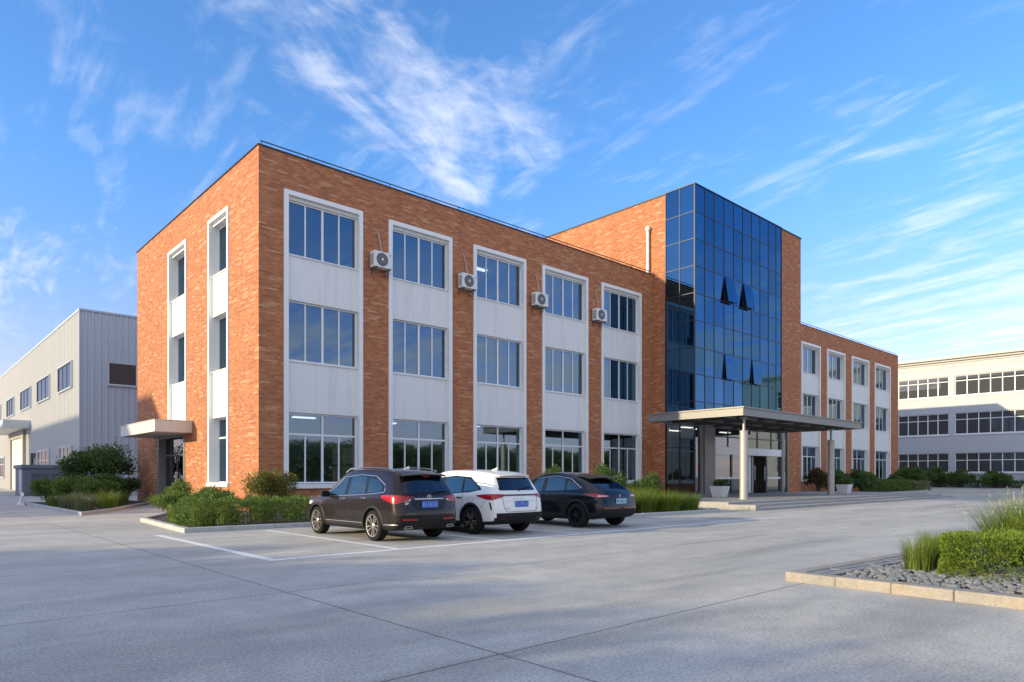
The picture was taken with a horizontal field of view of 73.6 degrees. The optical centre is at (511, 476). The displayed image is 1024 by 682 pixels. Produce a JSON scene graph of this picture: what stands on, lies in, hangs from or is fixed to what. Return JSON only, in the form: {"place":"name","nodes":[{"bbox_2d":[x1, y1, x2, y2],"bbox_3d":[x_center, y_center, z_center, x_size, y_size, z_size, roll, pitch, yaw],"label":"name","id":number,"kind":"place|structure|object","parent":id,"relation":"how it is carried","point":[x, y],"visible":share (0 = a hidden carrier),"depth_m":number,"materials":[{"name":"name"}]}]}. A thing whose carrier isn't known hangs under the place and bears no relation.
{"place":"outdoors","nodes":[
{"label":"outdoors","id":0,"kind":"place"},
{"bbox_2d":[53,493,77,507],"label":"grass","id":1,"kind":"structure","parent":0,"point":[62,503],"depth_m":30.75,"materials":[{"name":"green plant"}]},
{"bbox_2d":[0,308,136,495],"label":"warehouse","id":2,"kind":"structure","parent":0,"point":[68,385],"depth_m":53.68,"materials":[{"name":"grey metal"}]},
{"bbox_2d":[9,430,25,489],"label":"loading door","id":3,"kind":"structure","parent":2,"relation":"in","point":[17,441],"depth_m":75.72,"materials":[{"name":"white metal"}]},
{"bbox_2d":[20,387,29,410],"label":"window","id":4,"kind":"structure","parent":2,"relation":"in","point":[24,395],"depth_m":70.72,"materials":[{"name":"glass"}]},
{"bbox_2d":[37,450,47,464],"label":"window","id":5,"kind":"structure","parent":2,"relation":"in","point":[42,456],"depth_m":63.01,"materials":[{"name":"white glass"}]},
{"bbox_2d":[37,375,48,401],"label":"window","id":6,"kind":"structure","parent":2,"relation":"in","point":[42,385],"depth_m":62.63,"materials":[{"name":"glass"}]},
{"bbox_2d":[58,361,70,391],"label":"window","id":7,"kind":"structure","parent":2,"relation":"in","point":[64,373],"depth_m":55.23,"materials":[{"name":"glass"}]},
{"bbox_2d":[59,446,70,475],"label":"window","id":8,"kind":"structure","parent":2,"relation":"in","point":[64,451],"depth_m":55.23,"materials":[{"name":"white metal"}]},
{"bbox_2d":[109,362,136,386],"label":"window","id":9,"kind":"structure","parent":2,"relation":"in","point":[122,374],"depth_m":53.07,"materials":[{"name":"brown glass"}]},
{"bbox_2d":[64,491,99,510],"bbox_3d":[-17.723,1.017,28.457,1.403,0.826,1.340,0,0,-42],"label":"grass","id":10,"kind":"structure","parent":0,"point":[82,505],"depth_m":28.24,"materials":[{"name":"green plant"}]},
{"bbox_2d":[30,500,142,511],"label":"soil","id":11,"kind":"structure","parent":0,"point":[130,502],"depth_m":36.01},
{"bbox_2d":[27,477,54,501],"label":"shrub","id":12,"kind":"object","parent":11,"relation":"on","point":[43,486],"visible":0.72,"depth_m":35.84,"materials":[{"name":"green plant"}]},
{"bbox_2d":[51,473,91,498],"bbox_3d":[-21.845,0.623,33.950,1.769,1.638,2.483,0,0,-25],"label":"shrub","id":13,"kind":"object","parent":11,"relation":"on","point":[61,486],"visible":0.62,"depth_m":33.33,"materials":[{"name":"green plant"}]},
{"bbox_2d":[70,476,121,505],"bbox_3d":[-19.873,0.709,32.686,2.106,1.462,1.500,0,0,-44],"label":"shrub","id":14,"kind":"object","parent":11,"relation":"on","point":[88,488],"visible":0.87,"depth_m":32.50,"materials":[{"name":"green plant"}]},
{"bbox_2d":[54,437,139,501],"bbox_3d":[-22.968,-0.394,37.830,3.930,3.680,3.233,0,0,4],"label":"shrub","id":15,"kind":"object","parent":11,"relation":"on","point":[108,461],"visible":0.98,"depth_m":37.10,"materials":[{"name":"green plant"}]},
{"bbox_2d":[86,469,126,496],"bbox_3d":[-21.495,0.534,35.736,2.382,1.813,1.701,0,0,-35],"label":"shrub","id":16,"kind":"object","parent":11,"relation":"on","point":[114,478],"visible":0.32,"depth_m":35.69,"materials":[{"name":"green plant"}]},
{"bbox_2d":[95,488,121,508],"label":"grass","id":17,"kind":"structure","parent":11,"relation":"on","point":[107,501],"depth_m":30.49,"materials":[{"name":"green plant"}]},
{"bbox_2d":[117,474,142,499],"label":"shrub","id":18,"kind":"object","parent":11,"relation":"on","point":[133,484],"visible":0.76,"depth_m":37.50,"materials":[{"name":"green plant"}]},
{"bbox_2d":[163,479,193,495],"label":"shrub","id":19,"kind":"object","parent":11,"relation":"on","point":[184,487],"visible":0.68,"depth_m":29.61,"materials":[{"name":"green plant"}]},
{"bbox_2d":[106,488,132,505],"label":"grass","id":20,"kind":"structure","parent":0,"point":[122,502],"depth_m":33.12,"materials":[{"name":"green plant"}]},
{"bbox_2d":[166,502,193,523],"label":"grass","id":21,"kind":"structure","parent":0,"point":[174,510],"depth_m":20.55,"materials":[{"name":"green plant"}]},
{"bbox_2d":[211,495,242,523],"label":"shrub","id":22,"kind":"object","parent":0,"point":[228,516],"depth_m":20.78,"materials":[{"name":"green plant"}]},
{"bbox_2d":[280,497,304,519],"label":"grass","id":23,"kind":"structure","parent":0,"point":[295,508],"depth_m":22.50,"materials":[{"name":"green plant"}]},
{"bbox_2d":[151,509,707,527],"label":"soil","id":24,"kind":"structure","parent":0,"point":[163,518],"depth_m":22.66,"materials":[{"name":"brown soil"}]},
{"bbox_2d":[145,489,190,512],"bbox_3d":[-11.642,0.923,23.334,1.609,1.032,1.457,0,0,-40],"label":"shrub","id":25,"kind":"object","parent":24,"relation":"on","point":[162,498],"visible":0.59,"depth_m":23.00,"materials":[{"name":"green plant"}]},
{"bbox_2d":[187,500,220,526],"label":"grass","id":26,"kind":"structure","parent":24,"relation":"on","point":[212,512],"depth_m":19.38,"materials":[{"name":"green plant"}]},
{"bbox_2d":[185,487,237,515],"bbox_3d":[-10.187,0.896,23.430,1.774,1.086,1.824,0,0,-13],"label":"shrub","id":27,"kind":"object","parent":24,"relation":"on","point":[216,494],"visible":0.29,"depth_m":23.09,"materials":[{"name":"green plant"}]},
{"bbox_2d":[163,492,314,526],"bbox_3d":[-7.464,0.990,20.809,5.594,1.048,1.748,0,0,-42],"label":"hedge","id":28,"kind":"object","parent":24,"relation":"on","point":[272,501],"visible":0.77,"depth_m":20.07,"materials":[{"name":"green plant"}]},
{"bbox_2d":[240,467,301,509],"bbox_3d":[-9.072,0.546,25.605,2.276,1.788,2.148,0,0,-29],"label":"shrub","id":29,"kind":"object","parent":24,"relation":"on","point":[269,484],"visible":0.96,"depth_m":25.17,"materials":[{"name":"green plant"}]},
{"bbox_2d":[593,462,628,487],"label":"shrub","id":30,"kind":"object","parent":24,"relation":"on","point":[619,479],"visible":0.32,"depth_m":31.66,"materials":[{"name":"green plant"}]},
{"bbox_2d":[626,471,666,495],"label":"shrub","id":31,"kind":"object","parent":24,"relation":"on","point":[650,480],"visible":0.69,"depth_m":31.33,"materials":[{"name":"green plant"}]},
{"bbox_2d":[673,493,703,510],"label":"grass","id":32,"kind":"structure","parent":24,"relation":"on","point":[689,503],"depth_m":28.29,"materials":[{"name":"green plant"}]},
{"bbox_2d":[0,488,1023,681],"bbox_3d":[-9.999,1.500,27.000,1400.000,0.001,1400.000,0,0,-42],"label":"ground","id":33,"kind":"structure","parent":0,"point":[125,595],"depth_m":7.94,"materials":[{"name":"concrete"}]},
{"bbox_2d":[13,465,68,495],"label":"utility shed","id":34,"kind":"structure","parent":33,"relation":"on","point":[25,475],"depth_m":52.01,"materials":[{"name":"paint"}]},
{"bbox_2d":[18,501,151,515],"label":"kerb","id":35,"kind":"structure","parent":33,"relation":"on","point":[80,513],"depth_m":29.82,"materials":[{"name":"concrete"}]},
{"bbox_2d":[309,466,455,540],"bbox_3d":[-3.435,0.625,17.421,2.225,1.750,4.658,0,0,-42],"label":"parked car","id":36,"kind":"object","parent":33,"relation":"on","point":[377,503],"visible":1,"depth_m":15.99,"materials":[{"name":"brown paint"}]},
{"bbox_2d":[140,507,720,532],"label":"kerb","id":37,"kind":"structure","parent":33,"relation":"on","point":[166,525],"depth_m":19.95,"materials":[{"name":"concrete"}]},
{"bbox_2d":[154,517,777,560],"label":"parking lines","id":38,"kind":"object","parent":33,"relation":"on","point":[232,551],"visible":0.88,"depth_m":15.95,"materials":[{"name":"paint"}]},
{"bbox_2d":[441,467,540,533],"bbox_3d":[-1.303,0.627,19.298,2.239,1.745,4.646,0,0,-42],"label":"parked car","id":39,"kind":"object","parent":33,"relation":"on","point":[494,496],"visible":0.68,"depth_m":17.68,"materials":[{"name":"white paint"}]},
{"bbox_2d":[120,140,952,511],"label":"brick office building","id":40,"kind":"structure","parent":33,"relation":"on","point":[282,324],"depth_m":35.87,"materials":[{"name":"brick"}]},
{"bbox_2d":[165,438,182,489],"bbox_3d":[-17.384,-0.250,35.560,0.149,3.460,4.160,0,0,-42],"label":"side door","id":41,"kind":"structure","parent":40,"relation":"in","point":[174,447],"depth_m":36.04,"materials":[{"name":"glass"}]},
{"bbox_2d":[177,335,184,382],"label":"window","id":42,"kind":"structure","parent":40,"relation":"in","point":[181,340],"depth_m":35.38,"materials":[{"name":"blue glass"}]},
{"bbox_2d":[177,254,184,297],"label":"window","id":43,"kind":"structure","parent":40,"relation":"in","point":[181,261],"depth_m":35.38,"materials":[{"name":"blue glass"}]},
{"bbox_2d":[218,418,225,482],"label":"window","id":44,"kind":"structure","parent":40,"relation":"in","point":[221,422],"depth_m":31.06,"materials":[{"name":"blue glass"}]},
{"bbox_2d":[218,315,225,369],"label":"window","id":45,"kind":"structure","parent":40,"relation":"in","point":[221,321],"depth_m":31.06,"materials":[{"name":"blue glass"}]},
{"bbox_2d":[218,224,225,271],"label":"window","id":46,"kind":"structure","parent":40,"relation":"in","point":[222,230],"depth_m":31.06,"materials":[{"name":"blue glass"}]},
{"bbox_2d":[289,412,355,483],"bbox_3d":[-8.102,-1.165,29.104,3.220,2.930,0.165,0,0,-42],"label":"window","id":47,"kind":"structure","parent":40,"relation":"in","point":[322,448],"depth_m":29.03,"materials":[{"name":"clear glass"}]},
{"bbox_2d":[289,300,355,367],"bbox_3d":[-8.073,-5.980,29.073,3.220,2.480,0.080,0,0,-42],"label":"window","id":48,"kind":"structure","parent":40,"relation":"in","point":[317,334],"depth_m":29.03,"materials":[{"name":"blue glass"}]},
{"bbox_2d":[289,200,355,268],"bbox_3d":[-8.073,-10.205,29.073,3.220,2.250,0.080,0,0,-42],"label":"window","id":49,"kind":"structure","parent":40,"relation":"in","point":[314,233],"depth_m":29.03,"materials":[{"name":"blue glass"}]},
{"bbox_2d":[370,229,391,277],"bbox_3d":[-5.848,-10.012,30.459,0.946,2.103,0.552,0,0,-42],"label":"air conditioner","id":50,"kind":"object","parent":40,"relation":"attached to","point":[380,260],"visible":1,"depth_m":30.26,"materials":[{"name":"white metal"}]},
{"bbox_2d":[393,419,445,472],"bbox_3d":[-4.435,-1.165,32.400,3.220,2.930,0.080,0,0,-42],"label":"window","id":51,"kind":"structure","parent":40,"relation":"in","point":[418,444],"depth_m":32.45,"materials":[{"name":"clear glass"}]},
{"bbox_2d":[393,319,445,378],"bbox_3d":[-4.435,-5.980,32.400,3.220,2.480,0.080,0,0,-42],"label":"window","id":52,"kind":"structure","parent":40,"relation":"in","point":[418,349],"depth_m":32.40,"materials":[{"name":"glass"}]},
{"bbox_2d":[393,230,445,288],"bbox_3d":[-4.463,-10.205,32.431,3.220,2.250,0.165,0,0,-42],"label":"window","id":53,"kind":"structure","parent":40,"relation":"in","point":[416,259],"depth_m":32.40,"materials":[{"name":"blue glass"}]},
{"bbox_2d":[458,253,476,296],"bbox_3d":[-2.217,-10.012,33.779,0.946,2.103,0.552,0,0,-42],"label":"air conditioner","id":54,"kind":"object","parent":40,"relation":"attached to","point":[466,281],"visible":1,"depth_m":33.55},
{"bbox_2d":[477,425,520,472],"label":"window","id":55,"kind":"structure","parent":40,"relation":"in","point":[499,447],"depth_m":35.87,"materials":[{"name":"clear glass"}]},
{"bbox_2d":[477,334,520,387],"bbox_3d":[-0.795,-5.980,35.785,3.260,2.480,0.165,0,0,-42],"label":"window","id":56,"kind":"structure","parent":40,"relation":"in","point":[498,360],"depth_m":35.81,"materials":[{"name":"blue glass"}]},
{"bbox_2d":[477,254,520,306],"bbox_3d":[-0.795,-10.205,35.785,3.260,2.250,0.165,0,0,-42],"label":"window","id":57,"kind":"structure","parent":40,"relation":"in","point":[497,280],"depth_m":35.81,"materials":[{"name":"blue glass"}]},
{"bbox_2d":[531,274,547,313],"bbox_3d":[1.480,-9.992,37.159,0.946,2.103,0.552,0,0,-42],"label":"air conditioner","id":58,"kind":"object","parent":40,"relation":"attached to","point":[539,299],"visible":1,"depth_m":36.95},
{"bbox_2d":[545,429,582,473],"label":"window","id":59,"kind":"structure","parent":40,"relation":"in","point":[563,448],"depth_m":39.22,"materials":[{"name":"clear glass"}]},
{"bbox_2d":[545,347,582,394],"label":"window","id":60,"kind":"structure","parent":40,"relation":"in","point":[563,368],"depth_m":39.10,"materials":[{"name":"blue glass"}]},
{"bbox_2d":[545,273,582,320],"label":"window","id":61,"kind":"structure","parent":40,"relation":"in","point":[565,296],"depth_m":39.22,"materials":[{"name":"glass"}]},
{"bbox_2d":[592,292,606,327],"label":"air conditioner","id":62,"kind":"object","parent":40,"relation":"attached to","point":[599,314],"visible":1,"depth_m":40.30,"materials":[{"name":"white metal"}]},
{"bbox_2d":[604,433,636,480],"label":"window","id":63,"kind":"structure","parent":40,"relation":"in","point":[620,450],"depth_m":42.78,"materials":[{"name":"clear glass"}]},
{"bbox_2d":[604,357,636,401],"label":"window","id":64,"kind":"structure","parent":40,"relation":"in","point":[620,377],"depth_m":42.65,"materials":[{"name":"blue glass"}]},
{"bbox_2d":[604,290,636,332],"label":"window","id":65,"kind":"structure","parent":40,"relation":"in","point":[621,309],"depth_m":42.65,"materials":[{"name":"blue glass"}]},
{"bbox_2d":[709,479,729,496],"bbox_3d":[11.774,0.635,38.822,0.944,1.071,0.995,0,0,-42],"label":"planter","id":66,"kind":"object","parent":40,"relation":"on","point":[718,489],"visible":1,"depth_m":38.61,"materials":[{"name":"white concrete"}]},
{"bbox_2d":[715,428,785,493],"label":"entrance doors","id":67,"kind":"structure","parent":40,"relation":"in","point":[727,441],"depth_m":47.10,"materials":[{"name":"glass"}]},
{"bbox_2d":[803,446,815,479],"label":"window","id":68,"kind":"structure","parent":40,"relation":"in","point":[809,453],"depth_m":60.62,"materials":[{"name":"glass"}]},
{"bbox_2d":[803,394,815,415],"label":"window","id":69,"kind":"structure","parent":40,"relation":"in","point":[809,401],"depth_m":60.77,"materials":[{"name":"glass"}]},
{"bbox_2d":[803,347,815,373],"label":"window","id":70,"kind":"structure","parent":40,"relation":"in","point":[809,355],"depth_m":60.76,"materials":[{"name":"glass"}]},
{"bbox_2d":[828,398,840,418],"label":"window","id":71,"kind":"structure","parent":40,"relation":"in","point":[834,406],"depth_m":64.33,"materials":[{"name":"glass"}]},
{"bbox_2d":[828,354,840,379],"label":"window","id":72,"kind":"structure","parent":40,"relation":"in","point":[834,362],"depth_m":64.33,"materials":[{"name":"glass"}]},
{"bbox_2d":[835,448,840,470],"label":"window","id":73,"kind":"structure","parent":40,"relation":"in","point":[837,451],"depth_m":64.79,"materials":[{"name":"glass"}]},
{"bbox_2d":[835,478,852,493],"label":"planter","id":74,"kind":"object","parent":40,"relation":"on","point":[844,486],"visible":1,"depth_m":46.23,"materials":[{"name":"white concrete"}]},
{"bbox_2d":[853,450,864,471],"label":"window","id":75,"kind":"structure","parent":40,"relation":"in","point":[858,455],"depth_m":68.35,"materials":[{"name":"glass"}]},
{"bbox_2d":[853,403,864,428],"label":"window","id":76,"kind":"structure","parent":40,"relation":"in","point":[858,409],"depth_m":68.35,"materials":[{"name":"glass"}]},
{"bbox_2d":[853,361,864,385],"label":"window","id":77,"kind":"structure","parent":40,"relation":"in","point":[858,368],"depth_m":68.18,"materials":[{"name":"glass"}]},
{"bbox_2d":[876,451,886,478],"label":"window","id":78,"kind":"structure","parent":40,"relation":"in","point":[881,457],"depth_m":72.33,"materials":[{"name":"glass"}]},
{"bbox_2d":[876,407,886,431],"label":"window","id":79,"kind":"structure","parent":40,"relation":"in","point":[881,413],"depth_m":72.33,"materials":[{"name":"glass"}]},
{"bbox_2d":[876,368,886,390],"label":"window","id":80,"kind":"structure","parent":40,"relation":"in","point":[881,375],"depth_m":72.33,"materials":[{"name":"grey glass"}]},
{"bbox_2d":[531,472,635,527],"bbox_3d":[1.626,0.681,21.622,2.275,1.637,4.667,0,0,-42],"label":"parked car","id":81,"kind":"object","parent":33,"relation":"on","point":[577,499],"visible":0.69,"depth_m":20.19,"materials":[{"name":"black paint"}]},
{"bbox_2d":[786,541,1023,609],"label":"kerb","id":82,"kind":"structure","parent":33,"relation":"on","point":[1004,600],"depth_m":8.71,"materials":[{"name":"concrete"}]},
{"bbox_2d":[0,0,1023,376],"label":"sky","id":83,"kind":"structure","parent":0,"point":[885,136],"materials":[{"name":"blue"}]},
{"bbox_2d":[630,488,660,512],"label":"grass","id":84,"kind":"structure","parent":0,"point":[648,503],"depth_m":26.61,"materials":[{"name":"green plant"}]},
{"bbox_2d":[649,488,684,511],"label":"grass","id":85,"kind":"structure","parent":0,"point":[666,503],"depth_m":27.42,"materials":[{"name":"green plant"}]},
{"bbox_2d":[802,467,826,490],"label":"shrub","id":86,"kind":"object","parent":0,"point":[817,476],"visible":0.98,"depth_m":52.49,"materials":[{"name":"orange plant"}]},
{"bbox_2d":[839,548,1023,594],"bbox_3d":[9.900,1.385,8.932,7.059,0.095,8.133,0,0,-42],"label":"gravel","id":87,"kind":"structure","parent":0,"point":[897,572],"depth_m":9.26,"materials":[{"name":"grey gravel"}]},
{"bbox_2d":[893,534,938,571],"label":"grass","id":88,"kind":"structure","parent":87,"relation":"on","point":[919,559],"depth_m":9.96,"materials":[{"name":"green plant"}]},
{"bbox_2d":[811,545,1023,594],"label":"paving","id":89,"kind":"structure","parent":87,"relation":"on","point":[842,570],"depth_m":10.27,"materials":[{"name":"stone"}]},
{"bbox_2d":[912,527,963,568],"bbox_3d":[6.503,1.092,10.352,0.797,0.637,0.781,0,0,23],"label":"grass","id":90,"kind":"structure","parent":87,"relation":"on","point":[937,557],"depth_m":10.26,"materials":[{"name":"green plant"}]},
{"bbox_2d":[933,528,1023,582],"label":"hedge","id":91,"kind":"object","parent":87,"relation":"on","point":[964,537],"visible":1,"depth_m":9.46,"materials":[{"name":"green plant"}]},
{"bbox_2d":[976,485,1023,523],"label":"tall grass","id":92,"kind":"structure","parent":87,"relation":"on","point":[1002,505],"depth_m":12.01,"materials":[{"name":"plant"}]},
{"bbox_2d":[980,516,1023,554],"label":"shrub","id":93,"kind":"object","parent":87,"relation":"on","point":[1015,531],"visible":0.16,"depth_m":10.69,"materials":[{"name":"green plant"}]},
{"bbox_2d":[898,348,1023,487],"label":"white office building","id":94,"kind":"structure","parent":0,"point":[962,412],"depth_m":85.05,"materials":[{"name":"white paint"}]},
{"bbox_2d":[898,453,948,471],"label":"ribbon window","id":95,"kind":"structure","parent":94,"relation":"in","point":[924,461],"depth_m":88.42,"materials":[{"name":"black"}]},
{"bbox_2d":[898,413,948,435],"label":"ribbon window","id":96,"kind":"structure","parent":94,"relation":"in","point":[933,424],"depth_m":88.51,"materials":[{"name":"black"}]},
{"bbox_2d":[898,376,948,399],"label":"ribbon window","id":97,"kind":"structure","parent":94,"relation":"in","point":[939,386],"depth_m":88.51,"materials":[{"name":"white glass"}]},
{"bbox_2d":[955,451,1023,471],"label":"ribbon window","id":98,"kind":"structure","parent":94,"relation":"in","point":[979,461],"depth_m":83.11,"materials":[{"name":"white"}]},
{"bbox_2d":[955,409,1023,433],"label":"ribbon window","id":99,"kind":"structure","parent":94,"relation":"in","point":[1001,420],"depth_m":83.11,"materials":[{"name":"white"}]},
{"bbox_2d":[955,369,1023,395],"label":"ribbon window","id":100,"kind":"structure","parent":94,"relation":"in","point":[1013,380],"depth_m":83.11,"materials":[{"name":"white"}]},
{"bbox_2d":[944,492,1023,564],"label":"tall grass","id":101,"kind":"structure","parent":0,"point":[1006,524],"depth_m":11.18,"materials":[{"name":"green plant"}]},
{"label":"soil","id":102,"kind":"structure","parent":0,"visible":0},
{"bbox_2d":[822,469,854,490],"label":"shrub","id":103,"kind":"object","parent":102,"relation":"on","point":[840,474],"visible":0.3,"depth_m":53.48,"materials":[{"name":"green plant"}]},
{"bbox_2d":[850,468,878,491],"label":"shrub","id":104,"kind":"object","parent":102,"relation":"on","point":[866,479],"visible":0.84,"depth_m":57.09,"materials":[{"name":"green plant"}]},
{"bbox_2d":[863,478,913,491],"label":"hedge","id":105,"kind":"object","parent":102,"relation":"on","point":[883,484],"visible":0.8,"depth_m":61.98,"materials":[{"name":"green plant"}]},
{"bbox_2d":[894,466,928,480],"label":"shrub","id":106,"kind":"object","parent":102,"relation":"on","point":[916,473],"visible":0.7,"depth_m":73.46,"materials":[{"name":"green plant"}]},
{"bbox_2d":[900,479,932,490],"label":"hedge","id":107,"kind":"object","parent":102,"relation":"on","point":[919,484],"visible":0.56,"depth_m":68.39,"materials":[{"name":"green plant"}]},
{"label":"soil","id":108,"kind":"structure","parent":0,"visible":0},
{"bbox_2d":[922,465,946,486],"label":"shrub","id":109,"kind":"object","parent":108,"relation":"on","point":[934,473],"visible":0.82,"depth_m":84.90,"materials":[{"name":"green plant"}]},
{"bbox_2d":[943,469,976,487],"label":"shrub","id":110,"kind":"object","parent":108,"relation":"on","point":[958,476],"visible":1,"depth_m":82.87,"materials":[{"name":"green plant"}]},
{"bbox_2d":[926,479,1023,487],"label":"hedge","id":111,"kind":"object","parent":108,"relation":"on","point":[979,486],"visible":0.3,"depth_m":82.46,"materials":[{"name":"green plant"}]},
{"bbox_2d":[975,469,1013,487],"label":"shrub","id":112,"kind":"object","parent":108,"relation":"on","point":[991,477],"visible":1,"depth_m":79.74,"materials":[{"name":"green plant"}]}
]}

